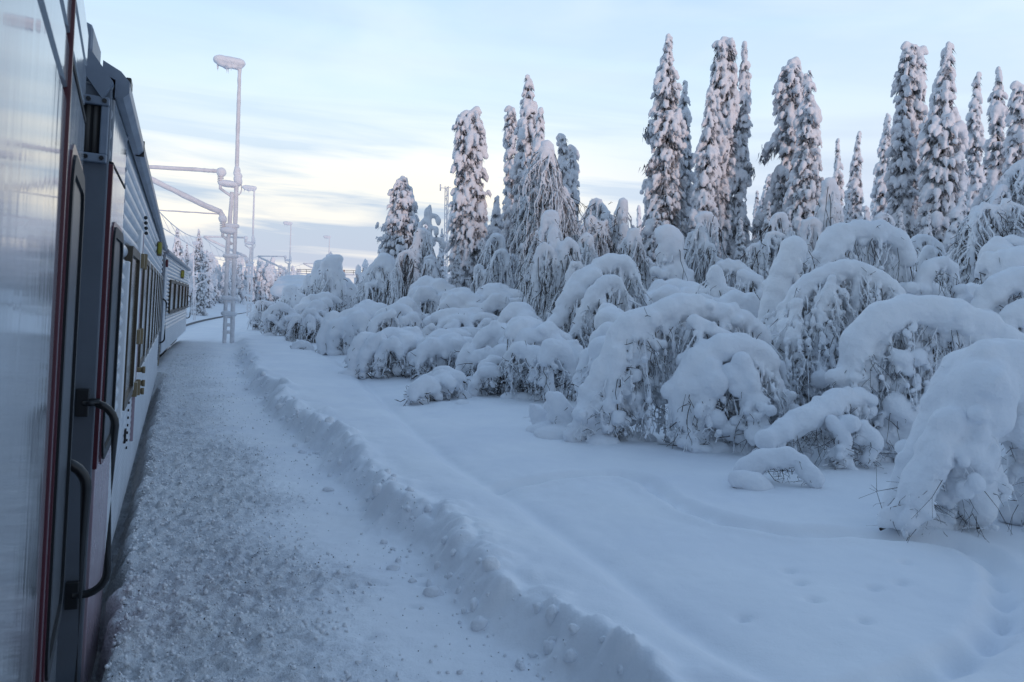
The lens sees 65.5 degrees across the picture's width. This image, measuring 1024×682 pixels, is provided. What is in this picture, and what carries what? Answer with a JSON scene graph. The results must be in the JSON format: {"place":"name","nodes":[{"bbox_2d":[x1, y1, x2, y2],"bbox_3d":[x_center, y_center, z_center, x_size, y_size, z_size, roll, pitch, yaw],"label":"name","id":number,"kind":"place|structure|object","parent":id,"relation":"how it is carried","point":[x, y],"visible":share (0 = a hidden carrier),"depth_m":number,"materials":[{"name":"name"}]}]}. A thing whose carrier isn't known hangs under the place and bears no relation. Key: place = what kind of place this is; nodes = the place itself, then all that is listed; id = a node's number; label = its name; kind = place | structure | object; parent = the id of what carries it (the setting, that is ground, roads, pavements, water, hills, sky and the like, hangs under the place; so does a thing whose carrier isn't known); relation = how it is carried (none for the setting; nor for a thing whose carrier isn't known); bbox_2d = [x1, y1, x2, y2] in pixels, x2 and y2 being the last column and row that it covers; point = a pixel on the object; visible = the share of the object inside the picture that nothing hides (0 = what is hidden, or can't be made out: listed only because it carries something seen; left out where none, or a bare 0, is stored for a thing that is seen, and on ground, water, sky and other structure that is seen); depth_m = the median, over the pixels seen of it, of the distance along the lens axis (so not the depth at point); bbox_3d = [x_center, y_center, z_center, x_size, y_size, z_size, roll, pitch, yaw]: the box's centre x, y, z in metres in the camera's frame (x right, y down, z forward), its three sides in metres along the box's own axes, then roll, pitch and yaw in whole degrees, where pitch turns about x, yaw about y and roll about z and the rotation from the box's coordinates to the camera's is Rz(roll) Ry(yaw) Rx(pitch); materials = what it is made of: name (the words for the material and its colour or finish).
{"place":"outdoors","nodes":[
{"label":"outdoors","id":0,"kind":"place"},
{"bbox_2d":[84,0,1023,282],"label":"sky","id":1,"kind":"structure","parent":0,"point":[342,100],"materials":[{"name":"blue"}]},
{"bbox_2d":[90,299,1023,681],"bbox_3d":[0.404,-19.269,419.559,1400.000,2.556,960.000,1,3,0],"label":"snow ground","id":2,"kind":"structure","parent":0,"point":[660,561],"depth_m":5.92,"materials":[{"name":"white snow"}]},
{"bbox_2d":[0,0,91,681],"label":"railway coach","id":3,"kind":"object","parent":2,"relation":"on","point":[43,52],"visible":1,"depth_m":2.08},
{"bbox_2d":[40,72,84,681],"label":"door","id":4,"kind":"structure","parent":3,"relation":"in","point":[75,187],"depth_m":2.99,"materials":[{"name":"silver metal"}]},
{"bbox_2d":[159,340,176,357],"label":"railway rail","id":5,"kind":"object","parent":2,"relation":"on","point":[166,349],"visible":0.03,"depth_m":33.58,"materials":[{"name":"grey metal"}]},
{"bbox_2d":[55,22,167,681],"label":"railway coach","id":6,"kind":"object","parent":5,"relation":"on","point":[121,299],"visible":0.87,"depth_m":4.51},
{"bbox_2d":[81,446,110,681],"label":"lower door panel","id":7,"kind":"structure","parent":6,"relation":"in","point":[100,476],"depth_m":4.69,"materials":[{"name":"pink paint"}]},
{"bbox_2d":[98,170,124,463],"bbox_3d":[-2.462,-0.139,4.838,0.088,1.700,1.100,3,2,-23],"label":"door","id":8,"kind":"structure","parent":6,"relation":"in","point":[116,249],"depth_m":4.82,"materials":[{"name":"silver metal"}]},
{"bbox_2d":[122,245,140,410],"bbox_3d":[-3.264,-0.131,6.798,0.054,1.300,1.330,3,2,-23],"label":"window","id":9,"kind":"structure","parent":6,"relation":"in","point":[133,256],"depth_m":6.91,"materials":[{"name":"black glass"}]},
{"bbox_2d":[137,260,149,366],"bbox_3d":[-4.358,-0.341,9.404,0.044,1.240,1.435,3,2,-23],"label":"window","id":10,"kind":"structure","parent":6,"relation":"in","point":[139,362],"depth_m":8.76,"materials":[{"name":"black glass"}]},
{"bbox_2d":[159,245,190,354],"bbox_3d":[-12.967,-1.292,27.267,3.161,4.084,15.378,3,2,-20],"label":"railway coach","id":11,"kind":"object","parent":5,"relation":"on","point":[175,294],"visible":0.2,"depth_m":24.88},
{"bbox_2d":[149,55,244,342],"bbox_3d":[-13.635,-5.877,33.135,4.534,12.242,0.568,2,3,-20],"label":"catenary mast","id":12,"kind":"object","parent":2,"relation":"on","point":[229,229],"visible":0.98,"depth_m":33.63,"materials":[{"name":"metal"}]},
{"bbox_2d":[189,229,207,315],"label":"snowy spruce","id":13,"kind":"object","parent":2,"relation":"on","point":[199,267],"visible":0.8,"depth_m":84.44,"materials":[{"name":"grey plant"}]},
{"bbox_2d":[203,250,212,307],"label":"snowy spruce","id":14,"kind":"object","parent":2,"relation":"on","point":[208,268],"visible":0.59,"depth_m":99.50,"materials":[{"name":"grey plant"}]},
{"bbox_2d":[204,185,256,315],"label":"catenary mast","id":15,"kind":"object","parent":2,"relation":"on","point":[250,262],"visible":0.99,"depth_m":73.56,"materials":[{"name":"metal"}]},
{"bbox_2d":[247,299,274,330],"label":"snow bent birch","id":16,"kind":"object","parent":2,"relation":"on","point":[255,314],"visible":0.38,"depth_m":41.74,"materials":[{"name":"grey"}]},
{"bbox_2d":[259,301,296,335],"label":"snow bent birch","id":17,"kind":"object","parent":2,"relation":"on","point":[279,315],"visible":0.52,"depth_m":36.87,"materials":[{"name":"grey"}]},
{"bbox_2d":[270,275,305,297],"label":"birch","id":18,"kind":"object","parent":2,"relation":"on","point":[279,284],"visible":0.23,"depth_m":89.93,"materials":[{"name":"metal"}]},
{"bbox_2d":[272,284,305,325],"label":"snow bent birch","id":19,"kind":"object","parent":2,"relation":"on","point":[292,296],"visible":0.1,"depth_m":46.32,"materials":[{"name":"grey"}]},
{"bbox_2d":[283,300,328,342],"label":"snow bent birch","id":20,"kind":"object","parent":2,"relation":"on","point":[307,322],"visible":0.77,"depth_m":32.77,"materials":[{"name":"grey"}]},
{"bbox_2d":[171,250,450,306],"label":"distant wood","id":21,"kind":"object","parent":2,"relation":"on","point":[264,279],"visible":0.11,"depth_m":126.40,"materials":[{"name":"white wood"}]},
{"bbox_2d":[301,260,321,295],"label":"snow bent birch","id":22,"kind":"object","parent":2,"relation":"on","point":[310,283],"visible":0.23,"depth_m":49.43,"materials":[{"name":"grey"}]},
{"bbox_2d":[293,291,341,313],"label":"snow bent birch","id":23,"kind":"object","parent":2,"relation":"on","point":[328,298],"visible":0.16,"depth_m":40.79,"materials":[{"name":"grey"}]},
{"bbox_2d":[316,254,357,311],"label":"snow bent birch","id":24,"kind":"object","parent":2,"relation":"on","point":[335,280],"visible":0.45,"depth_m":43.07,"materials":[{"name":"grey"}]},
{"bbox_2d":[315,299,387,354],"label":"snow bent birch","id":25,"kind":"object","parent":2,"relation":"on","point":[338,332],"visible":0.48,"depth_m":25.50,"materials":[{"name":"grey"}]},
{"bbox_2d":[343,252,395,307],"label":"snow bent birch","id":26,"kind":"object","parent":2,"relation":"on","point":[375,282],"visible":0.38,"depth_m":37.39,"materials":[{"name":"grey"}]},
{"bbox_2d":[337,326,433,378],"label":"snow bent birch","id":27,"kind":"object","parent":2,"relation":"on","point":[379,354],"visible":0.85,"depth_m":18.60,"materials":[{"name":"grey"}]},
{"bbox_2d":[363,302,423,332],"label":"snow bent birch","id":28,"kind":"object","parent":2,"relation":"on","point":[398,314],"visible":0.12,"depth_m":21.44,"materials":[{"name":"grey"}]},
{"bbox_2d":[367,176,435,269],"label":"snowy spruce","id":29,"kind":"object","parent":2,"relation":"on","point":[399,225],"visible":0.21,"depth_m":39.15,"materials":[{"name":"grey plant"}]},
{"bbox_2d":[391,296,429,320],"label":"snow bent birch","id":30,"kind":"object","parent":2,"relation":"on","point":[409,302],"visible":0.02,"depth_m":25.22,"materials":[{"name":"grey"}]},
{"bbox_2d":[385,227,442,305],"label":"snow bent birch","id":31,"kind":"object","parent":2,"relation":"on","point":[420,259],"visible":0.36,"depth_m":32.62,"materials":[{"name":"grey"}]},
{"bbox_2d":[233,345,622,676],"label":"snow chunks","id":32,"kind":"object","parent":2,"relation":"on","point":[480,622],"visible":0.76,"depth_m":5.37,"materials":[{"name":"white snow"}]},
{"bbox_2d":[417,205,445,248],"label":"young pine","id":33,"kind":"object","parent":2,"relation":"on","point":[429,215],"visible":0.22,"depth_m":33.73,"materials":[{"name":"grey wood"}]},
{"bbox_2d":[407,275,455,314],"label":"snow bent birch","id":34,"kind":"object","parent":2,"relation":"on","point":[425,293],"visible":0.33,"depth_m":28.45,"materials":[{"name":"grey"}]},
{"bbox_2d":[396,366,471,404],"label":"snow bent birch","id":35,"kind":"object","parent":2,"relation":"on","point":[438,383],"visible":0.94,"depth_m":14.38,"materials":[{"name":"grey"}]},
{"bbox_2d":[406,328,472,379],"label":"snow bent birch","id":36,"kind":"object","parent":2,"relation":"on","point":[439,347],"visible":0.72,"depth_m":17.92,"materials":[{"name":"grey"}]},
{"bbox_2d":[452,245,461,287],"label":"snowy spruce","id":37,"kind":"object","parent":2,"relation":"on","point":[456,274],"visible":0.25,"depth_m":33.80,"materials":[{"name":"grey plant"}]},
{"bbox_2d":[421,307,498,337],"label":"snow bent birch","id":38,"kind":"object","parent":2,"relation":"on","point":[473,321],"visible":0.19,"depth_m":21.48,"materials":[{"name":"grey"}]},
{"bbox_2d":[445,106,491,287],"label":"snowy spruce","id":39,"kind":"object","parent":2,"relation":"on","point":[467,220],"visible":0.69,"depth_m":35.31,"materials":[{"name":"grey plant"}]},
{"bbox_2d":[436,283,532,315],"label":"snow bent birch","id":40,"kind":"object","parent":2,"relation":"on","point":[496,299],"visible":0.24,"depth_m":24.64,"materials":[{"name":"grey"}]},
{"bbox_2d":[466,233,523,313],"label":"snow bent birch","id":41,"kind":"object","parent":2,"relation":"on","point":[494,266],"visible":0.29,"depth_m":29.65,"materials":[{"name":"grey"}]},
{"bbox_2d":[484,195,505,244],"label":"snowy spruce","id":42,"kind":"object","parent":2,"relation":"on","point":[496,224],"visible":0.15,"depth_m":37.54,"materials":[{"name":"grey plant"}]},
{"bbox_2d":[454,316,537,391],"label":"snow bent birch","id":43,"kind":"object","parent":2,"relation":"on","point":[487,340],"visible":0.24,"depth_m":16.78,"materials":[{"name":"grey"}]},
{"bbox_2d":[466,355,529,395],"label":"snow bent birch","id":44,"kind":"object","parent":2,"relation":"on","point":[483,378],"visible":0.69,"depth_m":15.31,"materials":[{"name":"grey"}]},
{"bbox_2d":[502,105,517,252],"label":"snowy spruce","id":45,"kind":"object","parent":2,"relation":"on","point":[510,138],"visible":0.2,"depth_m":38.38,"materials":[{"name":"grey plant"}]},
{"bbox_2d":[501,74,544,278],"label":"snowy spruce","id":46,"kind":"object","parent":2,"relation":"on","point":[525,131],"visible":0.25,"depth_m":35.28,"materials":[{"name":"grey plant"}]},
{"bbox_2d":[497,302,560,380],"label":"snow bent birch","id":47,"kind":"object","parent":2,"relation":"on","point":[509,311],"visible":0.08,"depth_m":18.59,"materials":[{"name":"grey"}]},
{"bbox_2d":[527,107,545,166],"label":"snowy spruce","id":48,"kind":"object","parent":2,"relation":"on","point":[539,134],"visible":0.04,"depth_m":33.47,"materials":[{"name":"grey plant"}]},
{"bbox_2d":[495,316,582,401],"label":"snow bent birch","id":49,"kind":"object","parent":2,"relation":"on","point":[545,354],"visible":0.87,"depth_m":14.70,"materials":[{"name":"grey"}]},
{"bbox_2d":[507,140,586,296],"bbox_3d":[1.275,-3.023,26.834,2.928,7.302,2.719,1,3,0],"label":"snow bent birch","id":50,"kind":"object","parent":2,"relation":"on","point":[547,189],"visible":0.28,"depth_m":26.28,"materials":[{"name":"grey"}]},
{"bbox_2d":[523,391,573,438],"bbox_3d":[0.608,1.131,10.875,0.726,0.902,1.197,0,3,-24],"label":"snow mound","id":51,"kind":"object","parent":2,"relation":"on","point":[552,418],"visible":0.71,"depth_m":10.76,"materials":[{"name":"white snow"}]},
{"bbox_2d":[518,209,583,321],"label":"snow bent birch","id":52,"kind":"object","parent":2,"relation":"on","point":[555,265],"visible":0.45,"depth_m":22.33,"materials":[{"name":"grey"}]},
{"bbox_2d":[556,133,573,205],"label":"snowy spruce","id":53,"kind":"object","parent":2,"relation":"on","point":[563,160],"visible":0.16,"depth_m":39.39,"materials":[{"name":"grey plant"}]},
{"bbox_2d":[568,144,580,227],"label":"snowy spruce","id":54,"kind":"object","parent":2,"relation":"on","point":[574,154],"visible":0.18,"depth_m":40.40,"materials":[{"name":"grey plant"}]},
{"bbox_2d":[576,232,597,266],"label":"snow bent birch","id":55,"kind":"object","parent":2,"relation":"on","point":[585,242],"visible":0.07,"depth_m":25.93,"materials":[{"name":"grey"}]},
{"bbox_2d":[570,322,612,397],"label":"snow bent birch","id":56,"kind":"object","parent":2,"relation":"on","point":[589,354],"visible":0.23,"depth_m":12.77,"materials":[{"name":"grey"}]},
{"bbox_2d":[577,198,615,256],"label":"snow bent birch","id":57,"kind":"object","parent":2,"relation":"on","point":[598,222],"visible":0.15,"depth_m":28.52,"materials":[{"name":"grey"}]},
{"bbox_2d":[546,253,652,348],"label":"snow bent birch","id":58,"kind":"object","parent":2,"relation":"on","point":[587,291],"visible":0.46,"depth_m":17.94,"materials":[{"name":"grey"}]},
{"bbox_2d":[610,197,634,253],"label":"snow bent birch","id":59,"kind":"object","parent":2,"relation":"on","point":[620,227],"visible":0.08,"depth_m":28.50,"materials":[{"name":"grey"}]},
{"bbox_2d":[586,303,662,395],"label":"snow bent birch","id":60,"kind":"object","parent":2,"relation":"on","point":[608,312],"visible":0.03,"depth_m":16.05,"materials":[{"name":"grey"}]},
{"bbox_2d":[615,227,656,294],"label":"snow bent birch","id":61,"kind":"object","parent":2,"relation":"on","point":[632,246],"visible":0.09,"depth_m":24.69,"materials":[{"name":"grey"}]},
{"bbox_2d":[649,211,661,262],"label":"snowy spruce","id":62,"kind":"object","parent":2,"relation":"on","point":[653,241],"visible":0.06,"depth_m":30.72,"materials":[{"name":"grey plant"}]},
{"bbox_2d":[638,33,689,257],"bbox_3d":[6.610,-6.128,33.776,2.830,13.621,2.807,1,3,0],"label":"snowy spruce","id":63,"kind":"object","parent":2,"relation":"on","point":[664,186],"visible":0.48,"depth_m":33.22,"materials":[{"name":"grey plant"}]},
{"bbox_2d":[649,224,693,362],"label":"snow bent birch","id":64,"kind":"object","parent":2,"relation":"on","point":[669,252],"visible":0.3,"depth_m":22.02,"materials":[{"name":"grey"}]},
{"bbox_2d":[645,278,703,374],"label":"snow bent birch","id":65,"kind":"object","parent":2,"relation":"on","point":[657,290],"visible":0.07,"depth_m":19.87,"materials":[{"name":"grey"}]},
{"bbox_2d":[560,293,799,444],"bbox_3d":[2.148,0.597,10.568,3.580,2.473,1.493,1,3,0],"label":"snow bent birch","id":66,"kind":"object","parent":2,"relation":"on","point":[615,399],"visible":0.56,"depth_m":10.27,"materials":[{"name":"grey"}]},
{"bbox_2d":[676,80,696,237],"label":"snowy spruce","id":67,"kind":"object","parent":2,"relation":"on","point":[688,172],"visible":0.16,"depth_m":36.35,"materials":[{"name":"grey plant"}]},
{"bbox_2d":[667,264,736,375],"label":"snow bent birch","id":68,"kind":"object","parent":2,"relation":"on","point":[715,284],"visible":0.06,"depth_m":16.74,"materials":[{"name":"grey"}]},
{"bbox_2d":[688,87,721,257],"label":"snowy spruce","id":69,"kind":"object","parent":2,"relation":"on","point":[706,156],"visible":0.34,"depth_m":32.42,"materials":[{"name":"grey plant"}]},
{"bbox_2d":[683,211,734,285],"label":"snow bent birch","id":70,"kind":"object","parent":2,"relation":"on","point":[701,254],"visible":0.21,"depth_m":25.37,"materials":[{"name":"grey"}]},
{"bbox_2d":[708,36,741,276],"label":"snowy spruce","id":71,"kind":"object","parent":2,"relation":"on","point":[724,81],"visible":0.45,"depth_m":34.22,"materials":[{"name":"grey plant"}]},
{"bbox_2d":[660,332,799,454],"bbox_3d":[2.742,0.807,9.867,1.815,1.842,1.179,1,3,0],"label":"snow bent birch","id":72,"kind":"object","parent":2,"relation":"on","point":[737,374],"visible":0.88,"depth_m":9.67,"materials":[{"name":"grey"}]},
{"bbox_2d":[712,290,759,400],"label":"snow bent birch","id":73,"kind":"object","parent":2,"relation":"on","point":[749,301],"visible":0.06,"depth_m":14.34,"materials":[{"name":"grey"}]},
{"bbox_2d":[732,217,746,285],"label":"snowy spruce","id":74,"kind":"object","parent":2,"relation":"on","point":[740,249],"visible":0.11,"depth_m":29.75,"materials":[{"name":"grey plant"}]},
{"bbox_2d":[716,258,763,298],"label":"snow bent birch","id":75,"kind":"object","parent":2,"relation":"on","point":[747,280],"visible":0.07,"depth_m":21.45,"materials":[{"name":"grey"}]},
{"bbox_2d":[729,41,754,286],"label":"snowy spruce","id":76,"kind":"object","parent":2,"relation":"on","point":[744,174],"visible":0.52,"depth_m":34.35,"materials":[{"name":"grey plant"}]},
{"bbox_2d":[724,328,799,439],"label":"snow bent birch","id":77,"kind":"object","parent":2,"relation":"on","point":[785,374],"visible":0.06,"depth_m":10.49,"materials":[{"name":"grey"}]},
{"bbox_2d":[746,56,803,248],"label":"snowy spruce","id":78,"kind":"object","parent":2,"relation":"on","point":[786,101],"visible":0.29,"depth_m":33.32,"materials":[{"name":"grey plant"}]},
{"bbox_2d":[735,212,815,283],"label":"snow bent birch","id":79,"kind":"object","parent":2,"relation":"on","point":[760,256],"visible":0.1,"depth_m":22.63,"materials":[{"name":"grey"}]},
{"bbox_2d":[728,446,824,490],"bbox_3d":[2.631,1.430,8.010,0.997,0.742,0.762,1,3,0],"label":"snow mound","id":80,"kind":"object","parent":2,"relation":"on","point":[749,471],"visible":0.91,"depth_m":7.93,"materials":[{"name":"white snow"}]},
{"bbox_2d":[783,70,823,236],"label":"snowy spruce","id":81,"kind":"object","parent":2,"relation":"on","point":[803,193],"visible":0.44,"depth_m":31.34,"materials":[{"name":"grey plant"}]},
{"bbox_2d":[752,386,893,473],"bbox_3d":[3.501,1.090,8.816,1.770,1.138,0.995,0,3,-22],"label":"snow bent birch","id":82,"kind":"object","parent":2,"relation":"on","point":[827,409],"visible":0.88,"depth_m":8.78,"materials":[{"name":"grey"}]},
{"bbox_2d":[800,177,848,253],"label":"snow bent birch","id":83,"kind":"object","parent":2,"relation":"on","point":[829,209],"visible":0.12,"depth_m":25.53,"materials":[{"name":"grey"}]},
{"bbox_2d":[832,138,844,205],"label":"snowy spruce","id":84,"kind":"object","parent":2,"relation":"on","point":[838,176],"visible":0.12,"depth_m":47.34,"materials":[{"name":"grey plant"}]},
{"bbox_2d":[761,259,918,437],"bbox_3d":[4.558,0.172,11.136,2.831,2.641,1.790,1,3,0],"label":"snow bent birch","id":85,"kind":"object","parent":2,"relation":"on","point":[826,304],"visible":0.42,"depth_m":10.89,"materials":[{"name":"grey"}]},
{"bbox_2d":[757,219,948,390],"bbox_3d":[5.659,-0.351,13.274,4.012,3.344,1.377,1,3,-10],"label":"snow bent birch","id":86,"kind":"object","parent":2,"relation":"on","point":[895,257],"visible":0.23,"depth_m":13.06,"materials":[{"name":"grey"}]},
{"bbox_2d":[848,131,864,220],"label":"snowy spruce","id":87,"kind":"object","parent":2,"relation":"on","point":[856,208],"visible":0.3,"depth_m":47.38,"materials":[{"name":"grey plant"}]},
{"bbox_2d":[870,113,892,220],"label":"snowy spruce","id":88,"kind":"object","parent":2,"relation":"on","point":[879,188],"visible":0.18,"depth_m":43.38,"materials":[{"name":"grey plant"}]},
{"bbox_2d":[884,41,928,238],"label":"snowy spruce","id":89,"kind":"object","parent":2,"relation":"on","point":[901,178],"visible":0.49,"depth_m":31.32,"materials":[{"name":"grey plant"}]},
{"bbox_2d":[814,294,1023,464],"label":"snow bent birch","id":90,"kind":"object","parent":2,"relation":"on","point":[871,333],"visible":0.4,"depth_m":9.36,"materials":[{"name":"grey"}]},
{"bbox_2d":[911,234,949,361],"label":"snow bent birch","id":91,"kind":"object","parent":2,"relation":"on","point":[926,246],"visible":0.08,"depth_m":20.56,"materials":[{"name":"grey"}]},
{"bbox_2d":[899,256,980,361],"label":"snow bent birch","id":92,"kind":"object","parent":2,"relation":"on","point":[928,270],"visible":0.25,"depth_m":12.84,"materials":[{"name":"grey"}]},
{"bbox_2d":[914,41,969,242],"bbox_3d":[15.956,-5.151,29.734,2.367,11.842,2.391,1,3,0],"label":"snowy spruce","id":93,"kind":"object","parent":2,"relation":"on","point":[942,140],"visible":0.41,"depth_m":29.27,"materials":[{"name":"grey plant"}]},
{"bbox_2d":[861,338,1023,542],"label":"snow bent birch","id":94,"kind":"object","parent":2,"relation":"on","point":[969,418],"visible":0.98,"depth_m":6.34,"materials":[{"name":"grey"}]},
{"bbox_2d":[942,195,966,252],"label":"snowy spruce","id":95,"kind":"object","parent":2,"relation":"on","point":[957,213],"visible":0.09,"depth_m":27.69,"materials":[{"name":"grey plant"}]},
{"bbox_2d":[926,159,1023,349],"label":"snow bent birch","id":96,"kind":"object","parent":2,"relation":"on","point":[1000,212],"visible":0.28,"depth_m":17.61,"materials":[{"name":"grey"}]},
{"bbox_2d":[964,71,986,214],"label":"snowy spruce","id":97,"kind":"object","parent":2,"relation":"on","point":[973,154],"visible":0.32,"depth_m":37.33,"materials":[{"name":"grey plant"}]},
{"bbox_2d":[970,66,1009,209],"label":"snowy spruce","id":98,"kind":"object","parent":2,"relation":"on","point":[997,113],"visible":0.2,"depth_m":32.41,"materials":[{"name":"grey plant"}]},
{"bbox_2d":[969,266,1023,343],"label":"snow bent birch","id":99,"kind":"object","parent":2,"relation":"on","point":[994,292],"visible":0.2,"depth_m":11.99,"materials":[{"name":"grey"}]},
{"bbox_2d":[971,234,1023,328],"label":"snow bent birch","id":100,"kind":"object","parent":2,"relation":"on","point":[996,254],"visible":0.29,"depth_m":15.63,"materials":[{"name":"grey"}]},
{"bbox_2d":[1001,80,1023,190],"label":"snowy spruce","id":101,"kind":"object","parent":2,"relation":"on","point":[1013,151],"visible":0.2,"depth_m":30.43,"materials":[{"name":"grey plant"}]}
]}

